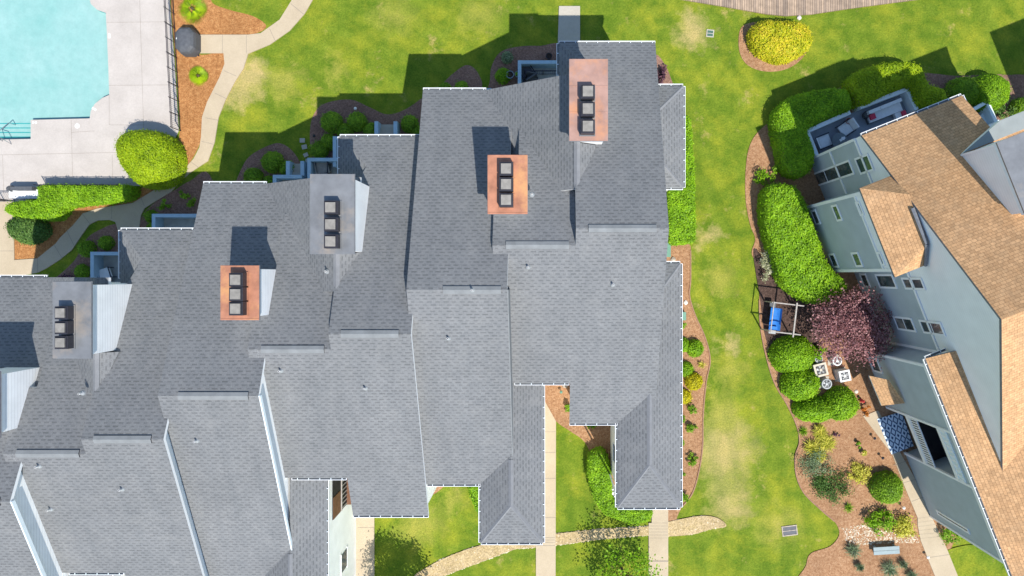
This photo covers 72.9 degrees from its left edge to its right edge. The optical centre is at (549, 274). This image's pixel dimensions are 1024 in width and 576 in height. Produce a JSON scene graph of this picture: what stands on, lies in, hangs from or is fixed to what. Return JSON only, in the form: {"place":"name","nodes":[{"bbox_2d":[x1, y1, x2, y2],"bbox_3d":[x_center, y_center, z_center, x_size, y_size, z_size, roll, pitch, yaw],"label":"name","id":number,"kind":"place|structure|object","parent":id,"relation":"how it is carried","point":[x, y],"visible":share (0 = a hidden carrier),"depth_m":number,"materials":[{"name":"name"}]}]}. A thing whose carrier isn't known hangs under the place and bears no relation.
{"place":"outdoors","nodes":[
{"label":"outdoors","id":0,"kind":"place"},
{"bbox_2d":[16,0,1023,575],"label":"lawn","id":1,"kind":"structure","parent":0,"point":[388,56],"depth_m":46.00,"materials":[{"name":"green plant"}]},
{"bbox_2d":[0,275,124,575],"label":"townhouse","id":2,"kind":"structure","parent":1,"relation":"on","point":[26,324],"depth_m":36.04,"materials":[{"name":"grey"}]},
{"bbox_2d":[57,224,117,277],"bbox_3d":[-30.683,-0.783,45.973,6.593,0.001,5.214,0,90,0],"label":"mulch bed","id":3,"kind":"object","parent":1,"relation":"on","point":[111,230],"visible":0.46,"depth_m":45.97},
{"bbox_2d":[71,263,89,277],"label":"round shrub","id":4,"kind":"object","parent":3,"relation":"on","point":[80,271],"visible":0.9,"depth_m":45.53,"materials":[{"name":"green plant"}]},
{"bbox_2d":[77,240,96,257],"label":"round shrub","id":5,"kind":"object","parent":3,"relation":"on","point":[84,248],"visible":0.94,"depth_m":45.45,"materials":[{"name":"green plant"}]},
{"bbox_2d":[90,252,117,277],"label":"garden wall","id":6,"kind":"structure","parent":3,"relation":"on","point":[96,262],"depth_m":44.98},
{"bbox_2d":[98,235,115,250],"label":"round shrub","id":7,"kind":"object","parent":3,"relation":"on","point":[104,242],"visible":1,"depth_m":45.54,"materials":[{"name":"green plant"}]},
{"bbox_2d":[104,256,119,281],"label":"patio","id":8,"kind":"structure","parent":3,"relation":"on","point":[110,261],"depth_m":45.90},
{"bbox_2d":[0,0,178,201],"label":"pool deck","id":9,"kind":"structure","parent":1,"relation":"on","point":[124,106],"depth_m":45.97,"materials":[{"name":"concrete"}]},
{"bbox_2d":[9,189,37,198],"bbox_3d":[-34.425,-5.338,45.620,1.950,0.700,0.600,0,90,0],"label":"lounger","id":10,"kind":"object","parent":9,"relation":"on","point":[24,194],"visible":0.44,"depth_m":45.61,"materials":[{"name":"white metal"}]},
{"bbox_2d":[113,128,187,191],"bbox_3d":[-25.976,-7.556,44.601,4.156,2.897,4.151,0,90,0],"label":"clipped bush","id":11,"kind":"object","parent":9,"relation":"on","point":[146,157],"visible":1,"depth_m":43.86,"materials":[{"name":"green plant"}]},
{"bbox_2d":[163,0,180,130],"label":"metal fence","id":12,"kind":"object","parent":9,"relation":"on","point":[169,76],"visible":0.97,"depth_m":45.14,"materials":[{"name":"black metal"}]},
{"bbox_2d":[2,4,943,561],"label":"pavement joints","id":13,"kind":"object","parent":9,"relation":"on","point":[194,164],"visible":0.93,"depth_m":45.92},
{"bbox_2d":[15,179,163,259],"bbox_3d":[-30.842,-4.678,45.990,12.088,0.001,3.010,-30,90,0],"label":"pine straw bed","id":14,"kind":"object","parent":1,"relation":"on","point":[28,251],"visible":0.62,"depth_m":45.99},
{"bbox_2d":[3,216,52,246],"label":"clipped bush","id":15,"kind":"object","parent":14,"relation":"on","point":[26,231],"visible":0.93,"depth_m":45.09,"materials":[{"name":"green plant"}]},
{"bbox_2d":[2,182,141,222],"bbox_3d":[-31.223,-4.732,45.237,8.448,1.668,2.652,0,90,0],"label":"hedge","id":16,"kind":"object","parent":14,"relation":"on","point":[50,202],"visible":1,"depth_m":44.71,"materials":[{"name":"green plant"}]},
{"bbox_2d":[3,228,208,575],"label":"townhouse","id":17,"kind":"structure","parent":1,"relation":"on","point":[88,445],"depth_m":35.59,"materials":[{"name":"grey"}]},
{"bbox_2d":[0,0,312,274],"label":"footpath","id":18,"kind":"structure","parent":1,"relation":"on","point":[130,214],"depth_m":45.92,"materials":[{"name":"concrete"}]},
{"bbox_2d":[140,172,212,227],"bbox_3d":[-24.237,-3.391,45.977,6.255,0.001,4.622,-32,90,0],"label":"mulch bed","id":19,"kind":"object","parent":1,"relation":"on","point":[192,188],"visible":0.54,"depth_m":45.98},
{"bbox_2d":[152,214,196,227],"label":"garden wall","id":20,"kind":"structure","parent":19,"relation":"on","point":[157,220],"depth_m":44.90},
{"bbox_2d":[164,218,195,227],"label":"patio","id":21,"kind":"structure","parent":19,"relation":"on","point":[179,222],"depth_m":45.90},
{"bbox_2d":[142,0,265,187],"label":"pine straw bed","id":22,"kind":"object","parent":1,"relation":"on","point":[215,20],"visible":0.66,"depth_m":45.99,"materials":[{"name":"plant"}]},
{"bbox_2d":[175,27,200,56],"bbox_3d":[-23.802,-15.320,45.422,1.320,1.154,1.760,0,90,0],"label":"covered grill","id":23,"kind":"object","parent":22,"relation":"on","point":[187,41],"visible":1,"depth_m":45.00,"materials":[{"name":"fabric"}]},
{"bbox_2d":[177,0,207,24],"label":"dwarf palm","id":24,"kind":"object","parent":22,"relation":"on","point":[198,11],"visible":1,"depth_m":45.84,"materials":[{"name":"green plant"}]},
{"bbox_2d":[189,66,208,84],"bbox_3d":[-23.311,-13.191,45.785,1.439,0.429,1.334,42,90,0],"label":"dwarf palm","id":25,"kind":"object","parent":22,"relation":"on","point":[202,75],"visible":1,"depth_m":45.81,"materials":[{"name":"green plant"}]},
{"bbox_2d":[158,181,355,575],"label":"townhouse","id":26,"kind":"structure","parent":1,"relation":"on","point":[254,511],"depth_m":36.45,"materials":[{"name":"grey"}]},
{"bbox_2d":[236,143,299,180],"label":"mulch bed","id":27,"kind":"object","parent":1,"relation":"on","point":[255,158],"visible":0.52,"depth_m":45.98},
{"bbox_2d":[241,167,263,180],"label":"round shrub","id":28,"kind":"object","parent":27,"relation":"on","point":[253,174],"visible":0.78,"depth_m":45.36,"materials":[{"name":"green plant"}]},
{"bbox_2d":[260,151,283,174],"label":"round shrub","id":29,"kind":"object","parent":27,"relation":"on","point":[271,161],"visible":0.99,"depth_m":45.28,"materials":[{"name":"green plant"}]},
{"bbox_2d":[273,175,306,182],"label":"garden wall","id":30,"kind":"structure","parent":27,"relation":"on","point":[278,178],"depth_m":45.00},
{"bbox_2d":[286,161,306,176],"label":"garden steps","id":31,"kind":"structure","parent":27,"relation":"on","point":[300,168],"depth_m":45.25,"materials":[{"name":"concrete"}]},
{"bbox_2d":[307,158,336,177],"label":"garden wall","id":32,"kind":"structure","parent":1,"relation":"on","point":[310,165],"depth_m":44.90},
{"bbox_2d":[247,134,436,517],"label":"townhouse","id":33,"kind":"structure","parent":1,"relation":"on","point":[330,340],"depth_m":35.83,"materials":[{"name":"grey"}]},
{"bbox_2d":[374,121,399,133],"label":"garden steps","id":34,"kind":"structure","parent":33,"relation":"attached to","point":[380,128],"depth_m":45.51,"materials":[{"name":"concrete"}]},
{"bbox_2d":[356,518,373,575],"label":"walkway","id":35,"kind":"structure","parent":1,"relation":"on","point":[364,551],"depth_m":45.91,"materials":[{"name":"concrete"}]},
{"bbox_2d":[310,65,481,157],"bbox_3d":[-10.048,-9.984,45.987,12.158,0.001,5.327,-15,90,0],"label":"mulch bed","id":36,"kind":"object","parent":1,"relation":"on","point":[468,74],"visible":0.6,"depth_m":45.99,"materials":[{"name":"soil"}]},
{"bbox_2d":[308,141,329,157],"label":"round shrub","id":37,"kind":"object","parent":36,"relation":"on","point":[319,149],"visible":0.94,"depth_m":45.40,"materials":[{"name":"green plant"}]},
{"bbox_2d":[319,133,333,151],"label":"round shrub","id":38,"kind":"object","parent":36,"relation":"on","point":[326,139],"visible":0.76,"depth_m":45.40,"materials":[{"name":"green plant"}]},
{"bbox_2d":[319,110,344,135],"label":"round shrub","id":39,"kind":"object","parent":36,"relation":"on","point":[330,120],"visible":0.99,"depth_m":45.28,"materials":[{"name":"green plant"}]},
{"bbox_2d":[346,111,367,132],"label":"round shrub","id":40,"kind":"object","parent":36,"relation":"on","point":[355,121],"visible":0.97,"depth_m":45.33,"materials":[{"name":"green plant"}]},
{"bbox_2d":[400,114,418,133],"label":"round shrub","id":41,"kind":"object","parent":36,"relation":"on","point":[409,122],"visible":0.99,"depth_m":45.40,"materials":[{"name":"green plant"}]},
{"bbox_2d":[468,486,477,513],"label":"hedge","id":42,"kind":"object","parent":1,"relation":"on","point":[473,492],"visible":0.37,"depth_m":45.00,"materials":[{"name":"green plant"}]},
{"bbox_2d":[406,88,544,544],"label":"townhouse","id":43,"kind":"structure","parent":1,"relation":"on","point":[482,419],"depth_m":36.45,"materials":[{"name":"grey"}]},
{"bbox_2d":[488,43,556,88],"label":"mulch bed","id":44,"kind":"object","parent":1,"relation":"on","point":[530,52],"visible":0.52,"depth_m":45.98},
{"bbox_2d":[494,68,510,84],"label":"round shrub","id":45,"kind":"object","parent":44,"relation":"on","point":[500,75],"visible":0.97,"depth_m":45.50,"materials":[{"name":"green plant"}]},
{"bbox_2d":[518,60,556,83],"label":"garden wall","id":46,"kind":"structure","parent":44,"relation":"on","point":[541,63],"depth_m":44.90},
{"bbox_2d":[522,68,556,82],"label":"patio","id":47,"kind":"structure","parent":44,"relation":"on","point":[544,74],"depth_m":45.90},
{"bbox_2d":[536,402,555,575],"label":"walkway","id":48,"kind":"structure","parent":1,"relation":"on","point":[545,560],"depth_m":45.91,"materials":[{"name":"concrete"}]},
{"bbox_2d":[414,515,716,575],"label":"river stones","id":49,"kind":"object","parent":1,"relation":"on","point":[577,538],"visible":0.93,"depth_m":45.95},
{"bbox_2d":[558,6,579,42],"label":"walkway","id":50,"kind":"structure","parent":1,"relation":"on","point":[569,24],"depth_m":45.91,"materials":[{"name":"concrete"}]},
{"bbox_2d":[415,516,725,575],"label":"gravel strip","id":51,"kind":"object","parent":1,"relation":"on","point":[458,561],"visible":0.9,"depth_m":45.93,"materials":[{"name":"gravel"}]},
{"bbox_2d":[545,383,614,497],"bbox_3d":[3.397,10.337,45.966,4.422,0.001,10.063,-35,90,0],"label":"mulch bed","id":52,"kind":"object","parent":1,"relation":"on","point":[556,400],"visible":0.25,"depth_m":45.97,"materials":[{"name":"soil"}]},
{"bbox_2d":[486,41,684,509],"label":"townhouse","id":53,"kind":"structure","parent":1,"relation":"on","point":[595,277],"depth_m":36.33,"materials":[{"name":"grey"}]},
{"bbox_2d":[585,446,652,525],"bbox_3d":[4.638,13.729,45.330,4.649,1.444,5.248,0,90,0],"label":"hedge","id":54,"kind":"object","parent":1,"relation":"on","point":[600,484],"visible":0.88,"depth_m":44.90,"materials":[{"name":"green plant"}]},
{"bbox_2d":[586,545,662,575],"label":"young tree","id":55,"kind":"object","parent":1,"relation":"on","point":[631,566],"visible":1,"depth_m":43.21,"materials":[{"name":"green plant"}]},
{"bbox_2d":[649,510,667,575],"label":"walkway","id":56,"kind":"structure","parent":1,"relation":"on","point":[658,535],"depth_m":45.91,"materials":[{"name":"concrete"}]},
{"bbox_2d":[666,183,696,246],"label":"hedge","id":57,"kind":"object","parent":1,"relation":"on","point":[681,218],"visible":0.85,"depth_m":44.78,"materials":[{"name":"green plant"}]},
{"bbox_2d":[666,236,709,521],"bbox_3d":[9.055,6.666,45.969,3.162,0.001,20.445,0,90,0],"label":"mulch bed","id":58,"kind":"object","parent":1,"relation":"on","point":[692,330],"visible":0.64,"depth_m":45.97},
{"bbox_2d":[683,372,703,391],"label":"round shrub","id":59,"kind":"object","parent":58,"relation":"on","point":[694,381],"visible":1,"depth_m":45.43,"materials":[{"name":"yellow plant"}]},
{"bbox_2d":[684,338,704,357],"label":"round shrub","id":60,"kind":"object","parent":58,"relation":"on","point":[695,348],"visible":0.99,"depth_m":45.41,"materials":[{"name":"green plant"}]},
{"bbox_2d":[683,250,710,505],"bbox_3d":[9.836,6.882,45.950,1.593,0.080,17.051,2,90,0],"label":"bed edging","id":61,"kind":"object","parent":58,"relation":"on","point":[705,385],"visible":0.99,"depth_m":45.91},
{"bbox_2d":[685,115,696,187],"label":"hedge","id":62,"kind":"object","parent":1,"relation":"on","point":[689,167],"visible":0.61,"depth_m":44.87,"materials":[{"name":"green plant"}]},
{"bbox_2d":[739,22,804,71],"bbox_3d":[14.855,-15.170,45.962,4.664,0.001,3.330,0,90,0],"label":"mulch bed","id":63,"kind":"object","parent":1,"relation":"on","point":[751,60],"visible":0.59,"depth_m":45.96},
{"bbox_2d":[744,19,812,65],"bbox_3d":[15.053,-15.310,45.192,4.402,1.733,2.962,0,90,0],"label":"clipped bush","id":64,"kind":"object","parent":63,"relation":"on","point":[777,42],"visible":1,"depth_m":44.69,"materials":[{"name":"plant"}]},
{"bbox_2d":[684,0,913,15],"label":"boardwalk","id":65,"kind":"structure","parent":1,"relation":"on","point":[788,7],"depth_m":45.88,"materials":[{"name":"brown wood"}]},
{"bbox_2d":[745,83,955,575],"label":"mulch bed","id":66,"kind":"object","parent":1,"relation":"on","point":[833,560],"visible":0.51,"depth_m":45.96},
{"bbox_2d":[752,169,776,186],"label":"leafy plant","id":67,"kind":"object","parent":66,"relation":"on","point":[760,174],"visible":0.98,"depth_m":45.43,"materials":[{"name":"green plant"}]},
{"bbox_2d":[761,301,803,336],"bbox_3d":[15.046,2.799,44.964,2.050,2.072,2.200,7,90,0],"label":"garden swing","id":68,"kind":"object","parent":66,"relation":"on","point":[775,318],"visible":1,"depth_m":45.24,"materials":[{"name":"fabric"}]},
{"bbox_2d":[753,248,820,349],"bbox_3d":[15.984,1.709,45.938,4.102,0.001,7.617,-8,90,0],"label":"mulch bed","id":69,"kind":"object","parent":66,"relation":"on","point":[770,290],"visible":0.53,"depth_m":45.94,"materials":[{"name":"soil"}]},
{"bbox_2d":[759,247,773,280],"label":"flowering shrub","id":70,"kind":"object","parent":69,"relation":"on","point":[767,265],"visible":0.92,"depth_m":45.45,"materials":[{"name":"beige plant"}]},
{"bbox_2d":[767,334,816,373],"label":"round shrub","id":71,"kind":"object","parent":66,"relation":"on","point":[795,353],"visible":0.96,"depth_m":44.93,"materials":[{"name":"green plant"}]},
{"bbox_2d":[759,300,834,521],"bbox_3d":[15.709,9.242,45.950,1.501,0.081,15.545,-19,90,0],"label":"bed edging","id":72,"kind":"object","parent":66,"relation":"on","point":[792,416],"visible":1,"depth_m":45.91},
{"bbox_2d":[779,368,820,401],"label":"round shrub","id":73,"kind":"object","parent":66,"relation":"on","point":[800,386],"visible":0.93,"depth_m":44.87,"materials":[{"name":"green plant"}]},
{"bbox_2d":[756,181,847,304],"bbox_3d":[16.539,-2.128,44.965,5.920,2.228,8.190,0,90,0],"label":"hedge","id":74,"kind":"object","parent":66,"relation":"on","point":[799,255],"visible":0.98,"depth_m":44.21,"materials":[{"name":"green plant"}]},
{"bbox_2d":[767,86,852,180],"bbox_3d":[16.972,-9.224,45.060,5.394,1.972,6.026,0,90,0],"label":"hedge","id":75,"kind":"object","parent":66,"relation":"on","point":[799,115],"visible":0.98,"depth_m":44.42,"materials":[{"name":"green plant"}]},
{"bbox_2d":[791,394,835,422],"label":"round shrub","id":76,"kind":"object","parent":66,"relation":"on","point":[817,409],"visible":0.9,"depth_m":45.00,"materials":[{"name":"green plant"}]},
{"bbox_2d":[793,446,835,479],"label":"lavender shrub","id":77,"kind":"object","parent":66,"relation":"on","point":[811,463],"visible":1,"depth_m":45.52,"materials":[{"name":"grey plant"}]},
{"bbox_2d":[809,361,828,376],"bbox_3d":[17.721,6.212,45.617,0.978,0.767,0.978,-14,90,0],"label":"air conditioner","id":78,"kind":"object","parent":66,"relation":"on","point":[819,369],"visible":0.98,"depth_m":45.27,"materials":[{"name":"metal"}]},
{"bbox_2d":[807,110,850,155],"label":"terrace wall","id":79,"kind":"structure","parent":66,"relation":"on","point":[829,121],"depth_m":45.00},
{"bbox_2d":[807,465,856,506],"bbox_3d":[18.538,13.911,45.591,3.259,0.840,2.759,0,90,0],"label":"lavender shrub","id":80,"kind":"object","parent":66,"relation":"on","point":[819,485],"visible":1,"depth_m":45.48,"materials":[{"name":"green plant"}]},
{"bbox_2d":[822,384,860,421],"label":"round shrub","id":81,"kind":"object","parent":66,"relation":"on","point":[843,402],"visible":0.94,"depth_m":44.81,"materials":[{"name":"green plant"}]},
{"bbox_2d":[833,367,850,381],"bbox_3d":[19.269,6.597,45.592,0.828,0.817,0.828,-11,90,0],"label":"air conditioner","id":82,"kind":"object","parent":66,"relation":"on","point":[842,374],"visible":1,"depth_m":45.25,"materials":[{"name":"metal"}]},
{"bbox_2d":[807,281,898,371],"bbox_3d":[19.047,3.473,43.911,5.804,4.184,6.198,0,90,0],"label":"maroon maple","id":83,"kind":"object","parent":66,"relation":"on","point":[839,324],"visible":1,"depth_m":43.02,"materials":[{"name":"purple plant"}]},
{"bbox_2d":[847,460,871,484],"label":"variegated shrub","id":84,"kind":"object","parent":66,"relation":"on","point":[860,477],"visible":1,"depth_m":45.57,"materials":[{"name":"yellow plant"}]},
{"bbox_2d":[861,508,898,537],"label":"leafy plant","id":85,"kind":"object","parent":66,"relation":"on","point":[888,522],"visible":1,"depth_m":45.33,"materials":[{"name":"green plant"}]},
{"bbox_2d":[841,525,918,544],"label":"river stones","id":86,"kind":"object","parent":66,"relation":"on","point":[869,531],"visible":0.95,"depth_m":45.94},
{"bbox_2d":[867,469,905,504],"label":"round shrub","id":87,"kind":"object","parent":66,"relation":"on","point":[888,489],"visible":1,"depth_m":45.00,"materials":[{"name":"green plant"}]},
{"bbox_2d":[873,544,899,554],"bbox_3d":[22.150,18.134,45.765,1.700,0.470,0.500,-3,90,0],"label":"garden bench","id":88,"kind":"object","parent":66,"relation":"on","point":[893,549],"visible":1,"depth_m":45.53,"materials":[{"name":"stone"}]},
{"bbox_2d":[840,61,947,110],"bbox_3d":[22.462,-12.350,45.062,6.612,2.057,3.272,0,90,0],"label":"hedge","id":89,"kind":"object","parent":66,"relation":"on","point":[873,83],"visible":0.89,"depth_m":44.36,"materials":[{"name":"green plant"}]},
{"bbox_2d":[892,513,919,538],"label":"leafy plant","id":90,"kind":"object","parent":66,"relation":"on","point":[904,527],"visible":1,"depth_m":45.39,"materials":[{"name":"yellow plant"}]},
{"bbox_2d":[939,528,961,545],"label":"shrub","id":91,"kind":"object","parent":66,"relation":"on","point":[946,537],"visible":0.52,"depth_m":45.40,"materials":[{"name":"green plant"}]},
{"bbox_2d":[854,88,917,113],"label":"terrace wall","id":92,"kind":"structure","parent":1,"relation":"on","point":[907,100],"depth_m":45.01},
{"bbox_2d":[807,93,1023,575],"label":"tan roofed house","id":93,"kind":"structure","parent":1,"relation":"on","point":[917,217],"depth_m":37.32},
{"bbox_2d":[814,160,854,185],"bbox_3d":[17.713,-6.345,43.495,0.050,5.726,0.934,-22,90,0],"label":"window","id":94,"kind":"structure","parent":93,"relation":"in","point":[845,169],"depth_m":43.09,"materials":[{"name":"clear glass"}]},
{"bbox_2d":[854,153,873,174],"bbox_3d":[17.750,-6.253,39.111,0.050,1.659,1.016,-22,90,0],"label":"window","id":95,"kind":"structure","parent":93,"relation":"in","point":[866,158],"depth_m":38.97,"materials":[{"name":"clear glass"}]},
{"bbox_2d":[874,274,897,288],"bbox_3d":[20.392,0.382,42.020,0.050,2.159,0.937,-22,90,0],"label":"window","id":96,"kind":"structure","parent":93,"relation":"in","point":[886,281],"depth_m":41.95,"materials":[{"name":"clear glass"}]},
{"bbox_2d":[892,316,916,332],"bbox_3d":[21.418,2.957,41.822,0.050,2.185,0.918,-22,90,0],"label":"window","id":97,"kind":"structure","parent":93,"relation":"in","point":[902,323],"depth_m":41.77,"materials":[{"name":"clear glass"}]},
{"bbox_2d":[901,277,925,289],"bbox_3d":[20.434,0.487,38.946,0.050,2.156,0.738,-22,90,0],"label":"window","id":98,"kind":"structure","parent":93,"relation":"in","point":[918,284],"depth_m":38.82,"materials":[{"name":"clear glass"}]},
{"bbox_2d":[918,319,945,336],"bbox_3d":[21.418,2.959,38.823,0.050,2.226,0.844,-22,90,0],"label":"window","id":99,"kind":"structure","parent":93,"relation":"in","point":[936,327],"depth_m":38.67,"materials":[{"name":"clear glass"}]},
{"bbox_2d":[924,73,1023,119],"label":"mulch bed","id":100,"kind":"object","parent":1,"relation":"on","point":[1016,81],"visible":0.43,"depth_m":45.95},
{"bbox_2d":[943,75,981,106],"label":"round shrub","id":101,"kind":"object","parent":100,"relation":"on","point":[968,88],"visible":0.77,"depth_m":44.75,"materials":[{"name":"green plant"}]},
{"bbox_2d":[973,102,996,123],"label":"terrace wall","id":102,"kind":"structure","parent":100,"relation":"on","point":[989,114],"depth_m":44.88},
{"bbox_2d":[971,72,1012,112],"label":"round shrub","id":103,"kind":"object","parent":100,"relation":"on","point":[995,91],"visible":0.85,"depth_m":44.60,"materials":[{"name":"green plant"}]},
{"bbox_2d":[1008,97,1023,114],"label":"round shrub","id":104,"kind":"object","parent":100,"relation":"on","point":[1019,105],"visible":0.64,"depth_m":45.23,"materials":[{"name":"green plant"}]},
{"bbox_2d":[810,95,915,152],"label":"patio","id":105,"kind":"structure","parent":0,"point":[831,129],"depth_m":45.90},
{"bbox_2d":[815,132,832,149],"bbox_3d":[17.944,-8.755,45.480,1.020,0.840,0.900,-22,90,0],"label":"patio chair","id":106,"kind":"object","parent":105,"relation":"on","point":[824,141],"visible":1,"depth_m":45.48,"materials":[{"name":"fabric"}]},
{"bbox_2d":[835,118,859,136],"bbox_3d":[19.537,-9.674,45.480,1.020,0.840,0.900,-34,90,0],"label":"patio chair","id":107,"kind":"object","parent":105,"relation":"on","point":[844,127],"visible":0.93,"depth_m":45.48,"materials":[{"name":"fabric"}]},
{"bbox_2d":[865,98,906,124],"bbox_3d":[22.101,-10.491,45.490,2.400,0.720,1.450,-22,90,0],"label":"corner sofa","id":108,"kind":"object","parent":105,"relation":"on","point":[894,109],"visible":0.91,"depth_m":45.48,"materials":[{"name":"grey fabric"}]},
{"bbox_2d":[863,410,957,575],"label":"walkway","id":109,"kind":"structure","parent":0,"point":[933,547],"depth_m":45.91,"materials":[{"name":"concrete"}]},
{"bbox_2d":[877,413,912,454],"bbox_3d":[22.939,10.432,45.895,1.695,0.020,2.543,-21,90,0],"label":"outdoor rug","id":110,"kind":"object","parent":109,"relation":"on","point":[895,431],"visible":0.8,"depth_m":45.88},
{"bbox_2d":[948,545,1007,575],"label":"lawn patch","id":111,"kind":"object","parent":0,"point":[970,560],"visible":0.64,"depth_m":45.93,"materials":[{"name":"green plant"}]},
{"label":"pool basin","id":112,"kind":"structure","parent":0,"visible":0},
{"bbox_2d":[0,0,108,139],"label":"pool water","id":113,"kind":"structure","parent":112,"relation":"in","point":[53,59],"depth_m":46.34,"materials":[{"name":"liquid"}]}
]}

